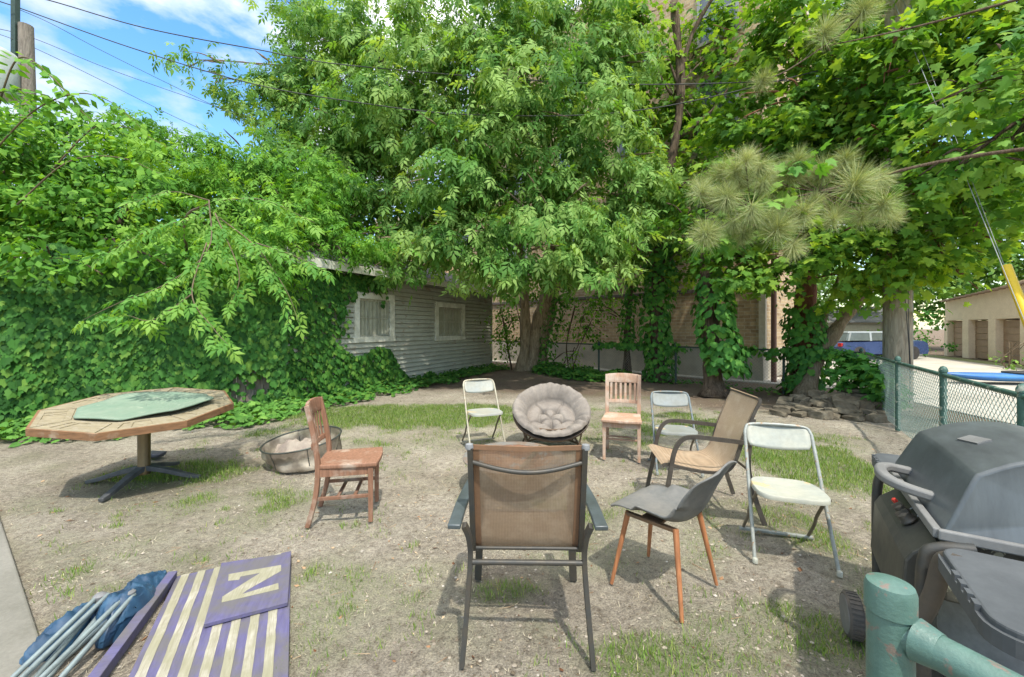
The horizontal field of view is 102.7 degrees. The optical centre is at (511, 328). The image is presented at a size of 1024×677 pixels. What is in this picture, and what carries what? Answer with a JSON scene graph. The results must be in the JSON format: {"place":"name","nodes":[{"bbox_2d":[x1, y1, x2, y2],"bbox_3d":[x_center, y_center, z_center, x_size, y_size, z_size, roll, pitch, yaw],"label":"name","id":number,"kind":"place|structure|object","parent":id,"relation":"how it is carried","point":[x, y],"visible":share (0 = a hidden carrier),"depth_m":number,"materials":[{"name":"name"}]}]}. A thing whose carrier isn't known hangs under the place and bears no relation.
{"place":"outdoors","nodes":[
{"label":"outdoors","id":0,"kind":"place"},
{"bbox_2d":[0,520,45,676],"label":"path","id":1,"kind":"structure","parent":0,"point":[19,635],"depth_m":2.08,"materials":[{"name":"concrete"}]},
{"bbox_2d":[6,404,887,676],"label":"straw","id":2,"kind":"object","parent":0,"point":[474,551],"visible":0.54,"depth_m":2.86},
{"bbox_2d":[7,400,886,676],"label":"pebbles","id":3,"kind":"object","parent":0,"point":[715,595],"visible":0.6,"depth_m":2.66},
{"bbox_2d":[10,396,893,676],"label":"grass","id":4,"kind":"structure","parent":0,"point":[762,459],"depth_m":3.94,"materials":[{"name":"plant"}]},
{"bbox_2d":[0,329,1023,676],"bbox_3d":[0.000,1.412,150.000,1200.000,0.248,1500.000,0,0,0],"label":"ground","id":5,"kind":"structure","parent":0,"point":[24,465],"depth_m":2.81,"materials":[{"name":"soil"}]},
{"bbox_2d":[0,0,36,257],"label":"utility pole","id":6,"kind":"object","parent":5,"relation":"on","point":[22,33],"visible":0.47,"depth_m":8.90,"materials":[{"name":"grey wood"}]},
{"bbox_2d":[0,34,223,139],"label":"power line","id":7,"kind":"object","parent":6,"relation":"attached to","point":[111,85],"visible":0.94,"depth_m":9.89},
{"bbox_2d":[0,29,262,121],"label":"power line","id":8,"kind":"object","parent":6,"relation":"attached to","point":[132,77],"visible":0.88,"depth_m":9.78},
{"bbox_2d":[21,10,258,124],"bbox_3d":[-8.768,-6.390,10.358,5.196,1.367,0.360,0,0,-35],"label":"power line","id":9,"kind":"object","parent":6,"relation":"attached to","point":[131,65],"visible":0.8,"depth_m":9.96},
{"bbox_2d":[0,1,857,115],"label":"power line","id":10,"kind":"object","parent":6,"relation":"attached to","point":[389,106],"visible":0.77,"depth_m":9.13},
{"bbox_2d":[48,0,850,84],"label":"power line","id":11,"kind":"object","parent":6,"relation":"attached to","point":[394,69],"visible":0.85,"depth_m":9.19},
{"bbox_2d":[10,570,166,676],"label":"folded chair","id":12,"kind":"object","parent":5,"relation":"on","point":[102,619],"visible":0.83,"depth_m":1.94,"materials":[{"name":"blue fabric"}]},
{"bbox_2d":[0,103,180,239],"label":"background tree","id":13,"kind":"object","parent":5,"relation":"on","point":[17,104],"depth_m":17.64,"materials":[{"name":"green plant"}]},
{"bbox_2d":[0,50,180,208],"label":"overhanging tree","id":14,"kind":"object","parent":5,"relation":"on","point":[139,131],"visible":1,"depth_m":5.54,"materials":[{"name":"green plant"}]},
{"bbox_2d":[25,387,233,501],"bbox_3d":[-3.622,1.090,4.013,1.440,0.821,1.436,0,0,0],"label":"outdoor table","id":15,"kind":"object","parent":5,"relation":"on","point":[142,415],"visible":1,"depth_m":3.84,"materials":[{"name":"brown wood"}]},
{"bbox_2d":[88,571,176,676],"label":"plank","id":16,"kind":"object","parent":5,"relation":"on","point":[111,657],"visible":0.84,"depth_m":1.96,"materials":[{"name":"purple paint"}]},
{"bbox_2d":[0,94,273,294],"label":"leafy tree","id":17,"kind":"object","parent":5,"relation":"on","point":[76,222],"visible":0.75,"depth_m":6.79,"materials":[{"name":"green plant"}]},
{"bbox_2d":[0,242,289,429],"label":"ivy","id":18,"kind":"object","parent":5,"relation":"on","point":[48,359],"visible":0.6,"depth_m":6.48,"materials":[{"name":"green plant"}]},
{"bbox_2d":[151,450,166,457],"bbox_3d":[-4.150,1.460,4.753,0.236,0.048,0.171,0,0,0],"label":"debris","id":19,"kind":"object","parent":5,"relation":"on","point":[155,454],"visible":0.59,"depth_m":4.72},
{"bbox_2d":[0,395,339,447],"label":"ground cover","id":20,"kind":"object","parent":5,"relation":"on","point":[266,411],"visible":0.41,"depth_m":6.45,"materials":[{"name":"green plant"}]},
{"bbox_2d":[70,190,334,365],"bbox_3d":[-4.746,-0.027,5.647,6.074,3.061,2.013,0,0,40],"label":"overhanging tree","id":21,"kind":"object","parent":5,"relation":"on","point":[175,311],"visible":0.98,"depth_m":4.27,"materials":[{"name":"green plant"}]},
{"bbox_2d":[129,551,290,676],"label":"painted board","id":22,"kind":"object","parent":5,"relation":"on","point":[181,641],"visible":0.63,"depth_m":1.93,"materials":[{"name":"purple paint"}]},
{"bbox_2d":[204,553,290,627],"bbox_3d":[-1.492,1.459,2.351,0.380,0.022,0.599,0,0,-27],"label":"letter board","id":23,"kind":"object","parent":22,"relation":"on","point":[247,587],"visible":1,"depth_m":2.28,"materials":[{"name":"purple paint"}]},
{"bbox_2d":[50,103,421,301],"bbox_3d":[-5.803,-1.856,8.674,8.040,6.723,4.652,0,0,0],"label":"leafy tree","id":24,"kind":"object","parent":5,"relation":"on","point":[205,178],"visible":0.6,"depth_m":8.43,"materials":[{"name":"green plant"}]},
{"bbox_2d":[87,125,394,238],"bbox_3d":[-13.206,-4.274,20.351,16.315,11.568,8.332,0,0,0],"label":"background tree","id":25,"kind":"object","parent":5,"relation":"on","point":[186,209],"depth_m":19.28,"materials":[{"name":"green plant"}]},
{"bbox_2d":[229,371,268,402],"bbox_3d":[-7.030,0.405,6.407,5.957,2.210,0.205,0,0,-29],"label":"wooden fence","id":26,"kind":"object","parent":5,"relation":"on","point":[262,383],"depth_m":7.51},
{"bbox_2d":[259,426,341,472],"bbox_3d":[-2.330,1.327,4.550,0.835,0.330,0.791,0,0,8],"label":"fire pit","id":27,"kind":"object","parent":5,"relation":"on","point":[301,460],"visible":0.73,"depth_m":4.28,"materials":[{"name":"metal"}]},
{"bbox_2d":[274,438,321,452],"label":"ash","id":28,"kind":"object","parent":27,"relation":"in","point":[288,445],"visible":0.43,"depth_m":4.48},
{"bbox_2d":[304,397,382,527],"bbox_3d":[-1.344,1.034,3.323,0.555,0.940,0.438,0,0,-12],"label":"wooden chair","id":29,"kind":"object","parent":5,"relation":"on","point":[344,462],"visible":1,"depth_m":3.17,"materials":[{"name":"red wood"}]},
{"bbox_2d":[227,241,506,397],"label":"shed","id":30,"kind":"structure","parent":5,"relation":"on","point":[429,330],"depth_m":11.43,"materials":[{"name":"grey"}]},
{"bbox_2d":[286,264,434,399],"bbox_3d":[-3.263,0.170,9.869,0.240,2.888,4.684,0,0,25],"label":"ivy","id":31,"kind":"object","parent":30,"relation":"attached to","point":[324,350],"visible":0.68,"depth_m":8.65,"materials":[{"name":"green plant"}]},
{"bbox_2d":[352,291,395,342],"bbox_3d":[-3.352,-0.258,9.970,0.118,1.185,1.380,0,0,26],"label":"window","id":32,"kind":"structure","parent":30,"relation":"in","point":[370,320],"depth_m":9.98,"materials":[{"name":"white glass"}]},
{"bbox_2d":[434,302,465,340],"bbox_3d":[-1.957,-0.208,12.883,0.118,1.165,1.680,0,0,26],"label":"window","id":33,"kind":"structure","parent":30,"relation":"in","point":[448,321],"depth_m":12.91,"materials":[{"name":"white glass"}]},
{"bbox_2d":[148,0,707,371],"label":"box elder tree","id":34,"kind":"object","parent":5,"relation":"on","point":[389,147],"visible":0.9,"depth_m":9.89,"materials":[{"name":"green plant"}]},
{"bbox_2d":[537,288,570,370],"bbox_3d":[1.250,0.118,12.521,1.144,2.736,0.737,0,0,16],"label":"climbing vine","id":35,"kind":"object","parent":34,"relation":"attached to","point":[561,303],"visible":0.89,"depth_m":12.38,"materials":[{"name":"green plant"}]},
{"bbox_2d":[0,411,903,676],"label":"soil clods","id":36,"kind":"object","parent":5,"relation":"on","point":[581,646],"visible":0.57,"depth_m":2.46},
{"bbox_2d":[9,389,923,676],"bbox_3d":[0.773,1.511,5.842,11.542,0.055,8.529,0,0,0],"label":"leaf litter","id":37,"kind":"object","parent":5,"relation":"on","point":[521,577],"visible":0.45,"depth_m":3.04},
{"bbox_2d":[460,378,505,442],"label":"folding chair","id":38,"kind":"object","parent":5,"relation":"on","point":[480,385],"visible":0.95,"depth_m":5.32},
{"bbox_2d":[463,441,546,465],"bbox_3d":[0.020,1.351,3.880,0.970,0.302,0.970,0,0,0],"label":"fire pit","id":39,"kind":"object","parent":5,"relation":"on","point":[513,443],"visible":0.2,"depth_m":4.25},
{"bbox_2d":[478,281,556,369],"bbox_3d":[0.108,-0.179,13.384,2.763,3.394,2.284,0,0,0],"label":"sapling","id":40,"kind":"object","parent":5,"relation":"on","point":[504,333],"visible":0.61,"depth_m":13.56,"materials":[{"name":"green plant"}]},
{"bbox_2d":[448,443,607,670],"bbox_3d":[0.075,1.011,2.138,0.708,0.986,0.689,0,0,1],"label":"patio chair","id":41,"kind":"object","parent":5,"relation":"on","point":[528,497],"visible":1,"depth_m":1.89,"materials":[{"name":"fabric"}]},
{"bbox_2d":[301,362,793,404],"bbox_3d":[1.057,1.279,11.534,10.852,0.529,7.568,0,0,0],"label":"ground ivy","id":42,"kind":"object","parent":5,"relation":"on","point":[588,373],"visible":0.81,"depth_m":11.11,"materials":[{"name":"green plant"}]},
{"bbox_2d":[512,382,590,444],"bbox_3d":[0.499,1.119,5.192,0.988,0.774,0.897,0,0,1],"label":"papasan chair","id":43,"kind":"object","parent":5,"relation":"on","point":[549,412],"visible":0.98,"depth_m":5.25,"materials":[{"name":"fabric"}]},
{"bbox_2d":[552,285,627,373],"bbox_3d":[2.220,-0.100,12.877,2.794,3.228,1.919,0,0,-29],"label":"sapling","id":44,"kind":"object","parent":5,"relation":"on","point":[588,313],"visible":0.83,"depth_m":12.92,"materials":[{"name":"green plant"}]},
{"bbox_2d":[601,373,641,462],"bbox_3d":[1.301,1.029,4.833,0.442,0.949,0.561,0,0,18],"label":"wooden chair","id":45,"kind":"object","parent":5,"relation":"on","point":[621,420],"visible":1,"depth_m":4.93,"materials":[{"name":"brown wood"}]},
{"bbox_2d":[468,0,813,381],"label":"brick building","id":46,"kind":"structure","parent":5,"relation":"on","point":[757,322],"depth_m":13.24,"materials":[{"name":"brick"}]},
{"bbox_2d":[617,106,648,160],"bbox_3d":[4.222,-6.795,14.378,1.300,1.690,0.080,0,0,44],"label":"window","id":47,"kind":"structure","parent":46,"relation":"in","point":[621,148],"depth_m":14.68,"materials":[{"name":"clear glass"}]},
{"bbox_2d":[695,74,739,133],"bbox_3d":[6.226,-6.795,12.424,1.300,1.690,0.080,0,0,44],"label":"window","id":48,"kind":"structure","parent":46,"relation":"in","point":[707,93],"depth_m":12.54,"materials":[{"name":"clear glass"}]},
{"bbox_2d":[695,0,740,49],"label":"window","id":49,"kind":"structure","parent":46,"relation":"in","point":[700,42],"depth_m":12.59,"materials":[{"name":"clear glass"}]},
{"bbox_2d":[591,74,691,371],"bbox_3d":[3.923,-3.132,12.363,3.032,9.291,4.137,0,0,40],"label":"slim tree","id":50,"kind":"object","parent":5,"relation":"on","point":[634,259],"visible":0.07,"depth_m":12.41,"materials":[{"name":"green plant"}]},
{"bbox_2d":[616,278,642,343],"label":"climbing vine","id":51,"kind":"object","parent":50,"relation":"attached to","point":[626,325],"visible":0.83,"depth_m":12.68,"materials":[{"name":"green plant"}]},
{"bbox_2d":[610,461,736,622],"bbox_3d":[0.925,1.100,2.357,0.475,0.804,0.611,0,0,-43],"label":"shell chair","id":52,"kind":"object","parent":5,"relation":"on","point":[660,505],"visible":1,"depth_m":2.35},
{"bbox_2d":[647,391,703,476],"bbox_3d":[1.732,1.101,4.377,0.472,0.808,0.485,0,0,7],"label":"folding chair","id":53,"kind":"object","parent":5,"relation":"on","point":[671,398],"visible":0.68,"depth_m":4.50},
{"bbox_2d":[492,340,859,393],"bbox_3d":[3.133,0.953,12.377,11.323,1.095,0.068,0,0,44],"label":"chain link fence","id":54,"kind":"object","parent":5,"relation":"on","point":[783,360],"visible":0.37,"depth_m":11.08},
{"bbox_2d":[591,340,691,354],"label":"climbing vine","id":55,"kind":"object","parent":54,"relation":"attached to","point":[620,346],"visible":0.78,"depth_m":11.96,"materials":[{"name":"green plant"}]},
{"bbox_2d":[577,0,791,382],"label":"tall tree","id":56,"kind":"object","parent":5,"relation":"on","point":[680,120],"visible":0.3,"depth_m":11.80,"materials":[{"name":"green plant"}]},
{"bbox_2d":[635,233,680,382],"bbox_3d":[4.167,-0.597,11.646,1.268,4.411,1.255,0,0,0],"label":"climbing vine","id":57,"kind":"object","parent":56,"relation":"attached to","point":[663,290],"visible":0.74,"depth_m":11.29,"materials":[{"name":"green plant"}]},
{"bbox_2d":[645,387,766,525],"bbox_3d":[1.590,1.018,3.467,0.791,0.976,0.610,0,0,7],"label":"patio chair","id":58,"kind":"object","parent":5,"relation":"on","point":[739,410],"visible":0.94,"depth_m":3.40,"materials":[{"name":"tan mesh fabric"},{"name":"dark painted metal"}]},
{"bbox_2d":[649,145,821,397],"bbox_3d":[4.768,-1.225,8.824,2.760,5.536,3.268,0,0,-33],"label":"maple tree","id":59,"kind":"object","parent":5,"relation":"on","point":[713,386],"visible":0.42,"depth_m":8.95,"materials":[{"name":"green plant"}]},
{"bbox_2d":[690,274,757,380],"bbox_3d":[5.010,-0.035,9.176,2.194,2.318,1.212,0,0,-26],"label":"climbing vine","id":60,"kind":"object","parent":59,"relation":"attached to","point":[731,353],"visible":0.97,"depth_m":8.66,"materials":[{"name":"green plant"}]},
{"bbox_2d":[769,409,787,416],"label":"stone","id":61,"kind":"object","parent":5,"relation":"on","point":[776,412],"visible":0.99,"depth_m":7.04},
{"bbox_2d":[772,405,792,414],"bbox_3d":[4.776,1.432,7.243,0.308,0.124,0.211,3,3,37],"label":"stone","id":62,"kind":"object","parent":5,"relation":"on","point":[787,410],"visible":0.68,"depth_m":7.17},
{"bbox_2d":[739,422,842,577],"bbox_3d":[1.836,1.093,2.752,0.482,0.824,0.495,0,0,19],"label":"folding chair","id":63,"kind":"object","parent":5,"relation":"on","point":[779,436],"visible":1,"depth_m":2.83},
{"bbox_2d":[791,411,806,416],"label":"stone","id":64,"kind":"object","parent":5,"relation":"on","point":[798,413],"visible":0.98,"depth_m":6.96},
{"bbox_2d":[795,404,816,412],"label":"stone","id":65,"kind":"object","parent":5,"relation":"on","point":[803,408],"visible":0.55,"depth_m":7.06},
{"bbox_2d":[786,402,799,406],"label":"stone","id":66,"kind":"object","parent":65,"relation":"on","point":[793,404],"visible":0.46,"depth_m":7.26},
{"bbox_2d":[775,401,790,405],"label":"stone","id":67,"kind":"object","parent":66,"relation":"on","point":[780,403],"visible":0.55,"depth_m":7.37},
{"bbox_2d":[777,396,793,402],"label":"stone","id":68,"kind":"object","parent":67,"relation":"on","point":[790,399],"visible":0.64,"depth_m":7.50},
{"bbox_2d":[799,401,812,406],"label":"stone","id":69,"kind":"object","parent":65,"relation":"on","point":[807,403],"visible":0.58,"depth_m":7.21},
{"bbox_2d":[794,397,810,402],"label":"stone","id":70,"kind":"object","parent":69,"relation":"on","point":[797,399],"visible":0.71,"depth_m":7.43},
{"bbox_2d":[807,410,833,419],"bbox_3d":[5.185,1.471,6.908,0.240,0.158,0.338,0,-11,-16],"label":"stone","id":71,"kind":"object","parent":5,"relation":"on","point":[825,415],"visible":0.83,"depth_m":6.78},
{"bbox_2d":[824,407,838,413],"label":"stone","id":72,"kind":"object","parent":5,"relation":"on","point":[834,410],"visible":0.64,"depth_m":6.91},
{"bbox_2d":[680,0,1023,265],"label":"pine tree","id":73,"kind":"object","parent":5,"relation":"on","point":[782,223],"visible":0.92,"depth_m":4.21,"materials":[{"name":"green plant"}]},
{"bbox_2d":[685,138,837,261],"bbox_3d":[2.654,-1.307,4.353,1.481,1.193,0.904,0,0,0],"label":"climbing vine","id":74,"kind":"object","parent":73,"relation":"attached to","point":[822,169],"visible":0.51,"depth_m":4.25,"materials":[{"name":"green plant"}]},
{"bbox_2d":[681,0,1023,396],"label":"maple tree","id":75,"kind":"object","parent":5,"relation":"on","point":[854,109],"visible":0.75,"depth_m":7.36,"materials":[{"name":"green plant"}]},
{"bbox_2d":[755,304,850,392],"bbox_3d":[6.452,0.490,9.169,1.524,2.177,1.374,0,0,0],"label":"climbing vine","id":76,"kind":"object","parent":75,"relation":"attached to","point":[805,356],"visible":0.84,"depth_m":8.97,"materials":[{"name":"green plant"}]},
{"bbox_2d":[841,413,864,421],"bbox_3d":[5.622,1.471,6.753,0.204,0.101,0.284,-11,-5,-19],"label":"stone","id":77,"kind":"object","parent":5,"relation":"on","point":[855,417],"visible":0.98,"depth_m":6.69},
{"bbox_2d":[816,306,914,340],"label":"house","id":78,"kind":"structure","parent":5,"relation":"on","point":[856,322],"depth_m":35.84,"materials":[{"name":"beige"}]},
{"bbox_2d":[839,325,880,340],"bbox_3d":[30.234,0.600,35.813,3.000,1.700,0.060,0,0,35],"label":"garage door","id":79,"kind":"structure","parent":78,"relation":"in","point":[848,327],"depth_m":35.61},
{"bbox_2d":[816,224,919,313],"bbox_3d":[25.983,-6.633,40.187,22.282,17.378,14.396,0,0,0],"label":"background tree","id":80,"kind":"object","parent":5,"relation":"on","point":[826,298],"visible":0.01,"depth_m":37.27,"materials":[{"name":"green plant"}]},
{"bbox_2d":[821,345,915,416],"bbox_3d":[6.430,0.984,7.452,1.281,1.338,1.893,0,0,40],"label":"bush","id":81,"kind":"object","parent":5,"relation":"on","point":[863,375],"visible":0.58,"depth_m":7.21,"materials":[{"name":"green plant"}]},
{"bbox_2d":[865,413,894,422],"bbox_3d":[5.946,1.474,6.634,0.343,0.164,0.234,1,3,1],"label":"stone","id":82,"kind":"object","parent":5,"relation":"on","point":[876,418],"visible":0.69,"depth_m":6.55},
{"bbox_2d":[882,0,913,410],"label":"utility pole","id":83,"kind":"object","parent":5,"relation":"on","point":[897,331],"visible":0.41,"depth_m":7.45,"materials":[{"name":"grey wood"}]},
{"bbox_2d":[893,0,1023,319],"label":"guy wire","id":84,"kind":"object","parent":83,"relation":"attached to","point":[973,195],"depth_m":5.27,"materials":[{"name":"metal"}]},
{"bbox_2d":[903,0,1023,326],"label":"guy wire","id":85,"kind":"object","parent":83,"relation":"attached to","point":[1013,281],"visible":0.7,"depth_m":5.06,"materials":[{"name":"metal"}]},
{"bbox_2d":[806,0,1009,300],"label":"background tree","id":86,"kind":"object","parent":5,"relation":"on","point":[823,284],"depth_m":23.51,"materials":[{"name":"green plant"}]},
{"bbox_2d":[830,210,1023,333],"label":"background tree","id":87,"kind":"object","parent":5,"relation":"on","point":[938,317],"visible":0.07,"depth_m":27.23,"materials":[{"name":"green plant"}]},
{"bbox_2d":[839,421,1023,676],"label":"gas grill","id":88,"kind":"object","parent":5,"relation":"on","point":[947,528],"visible":0.98,"depth_m":1.43,"materials":[{"name":"metal"}]},
{"bbox_2d":[859,348,1023,438],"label":"chain link fence","id":89,"kind":"object","parent":5,"relation":"on","point":[944,376],"visible":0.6,"depth_m":4.68,"materials":[{"name":"green metal"}]},
{"bbox_2d":[863,572,1023,676],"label":"railing","id":90,"kind":"object","parent":5,"relation":"on","point":[902,638],"visible":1,"depth_m":0.56,"materials":[{"name":"metal"}]},
{"bbox_2d":[877,9,1023,200],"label":"maple tree","id":91,"kind":"object","parent":5,"relation":"on","point":[1007,72],"visible":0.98,"depth_m":5.47,"materials":[{"name":"green plant"}]},
{"bbox_2d":[938,137,1023,302],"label":"background tree","id":92,"kind":"object","parent":5,"relation":"on","point":[1018,267],"visible":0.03,"depth_m":25.88,"materials":[{"name":"green plant"}]},
{"bbox_2d":[939,280,1023,364],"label":"garage row","id":93,"kind":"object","parent":5,"relation":"on","point":[999,330],"visible":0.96,"depth_m":19.36,"materials":[{"name":"beige paint"}]},
{"bbox_2d":[954,322,961,355],"bbox_3d":[23.457,0.558,21.371,0.040,1.815,1.450,0,0,26],"label":"garage door","id":94,"kind":"structure","parent":93,"relation":"in","point":[957,325],"depth_m":21.60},
{"bbox_2d":[975,321,987,358],"bbox_3d":[22.554,0.558,19.503,0.040,1.815,1.600,0,0,26],"label":"garage door","id":95,"kind":"structure","parent":93,"relation":"in","point":[980,326],"depth_m":19.77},
{"bbox_2d":[1004,320,1019,362],"bbox_3d":[21.618,0.558,17.567,0.040,1.815,1.600,0,0,26],"label":"garage door","id":96,"kind":"structure","parent":93,"relation":"in","point":[1011,327],"depth_m":17.75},
{"bbox_2d":[988,342,1023,370],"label":"bush","id":97,"kind":"object","parent":5,"relation":"on","point":[1011,365],"visible":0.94,"depth_m":14.70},
{"bbox_2d":[0,0,1023,328],"label":"sky","id":98,"kind":"structure","parent":0,"point":[223,21],"materials":[{"name":"blue"}]},
{"bbox_2d":[492,354,1023,424],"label":"road","id":99,"kind":"structure","parent":0,"point":[934,363],"depth_m":11.03,"materials":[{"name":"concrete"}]},
{"bbox_2d":[834,331,928,359],"bbox_3d":[17.600,0.828,20.200,4.560,1.345,1.780,0,0,-6],"label":"parked car","id":100,"kind":"object","parent":99,"relation":"on","point":[869,341],"visible":0.45,"depth_m":19.36,"materials":[{"name":"paint"}]},
{"bbox_2d":[913,308,958,356],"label":"bush","id":101,"kind":"object","parent":99,"relation":"on","point":[925,339],"visible":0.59,"depth_m":21.28,"materials":[{"name":"green plant"}]},
{"bbox_2d":[947,371,1023,381],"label":"kayak","id":102,"kind":"object","parent":99,"relation":"on","point":[1011,376],"visible":0.9,"depth_m":10.78,"materials":[{"name":"blue plastic"}]},
{"bbox_2d":[920,355,1023,367],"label":"grass verge","id":103,"kind":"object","parent":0,"point":[978,361],"depth_m":18.75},
{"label":"stone","id":104,"kind":"object","parent":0,"visible":0},
{"bbox_2d":[841,386,864,393],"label":"stone","id":105,"kind":"object","parent":104,"relation":"on","point":[855,390],"visible":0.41,"depth_m":7.26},
{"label":"stone","id":106,"kind":"object","parent":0,"visible":0},
{"bbox_2d":[832,396,859,409],"bbox_3d":[5.797,1.310,7.108,0.523,0.226,0.382,-5,10,-44],"label":"stone","id":107,"kind":"object","parent":106,"relation":"on","point":[837,401],"visible":0.72,"depth_m":6.94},
{"bbox_2d":[820,399,832,406],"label":"stone","id":108,"kind":"object","parent":107,"relation":"on","point":[829,403],"visible":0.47,"depth_m":7.12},
{"bbox_2d":[809,399,826,407],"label":"stone","id":109,"kind":"object","parent":108,"relation":"on","point":[818,403],"visible":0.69,"depth_m":7.14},
{"bbox_2d":[811,396,827,399],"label":"stone","id":110,"kind":"object","parent":109,"relation":"on","point":[818,397],"visible":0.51,"depth_m":7.32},
{"bbox_2d":[808,390,825,397],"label":"stone","id":111,"kind":"object","parent":110,"relation":"on","point":[811,393],"visible":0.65,"depth_m":7.47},
{"bbox_2d":[820,392,845,400],"bbox_3d":[5.753,1.248,7.317,0.383,0.177,0.272,-10,-6,-18],"label":"stone","id":112,"kind":"object","parent":109,"relation":"on","point":[830,395],"visible":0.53,"depth_m":7.25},
{"bbox_2d":[833,407,855,413],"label":"stone","id":113,"kind":"object","parent":107,"relation":"on","point":[845,410],"visible":0.7,"depth_m":6.87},
{"bbox_2d":[838,395,875,409],"bbox_3d":[5.942,1.306,7.054,0.540,0.233,0.385,4,8,37],"label":"stone","id":114,"kind":"object","parent":107,"relation":"on","point":[865,403],"visible":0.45,"depth_m":6.90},
{"bbox_2d":[874,400,893,410],"bbox_3d":[6.225,1.310,6.945,0.439,0.199,0.309,-2,10,33],"label":"stone","id":115,"kind":"object","parent":114,"relation":"on","point":[879,407],"visible":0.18,"depth_m":6.84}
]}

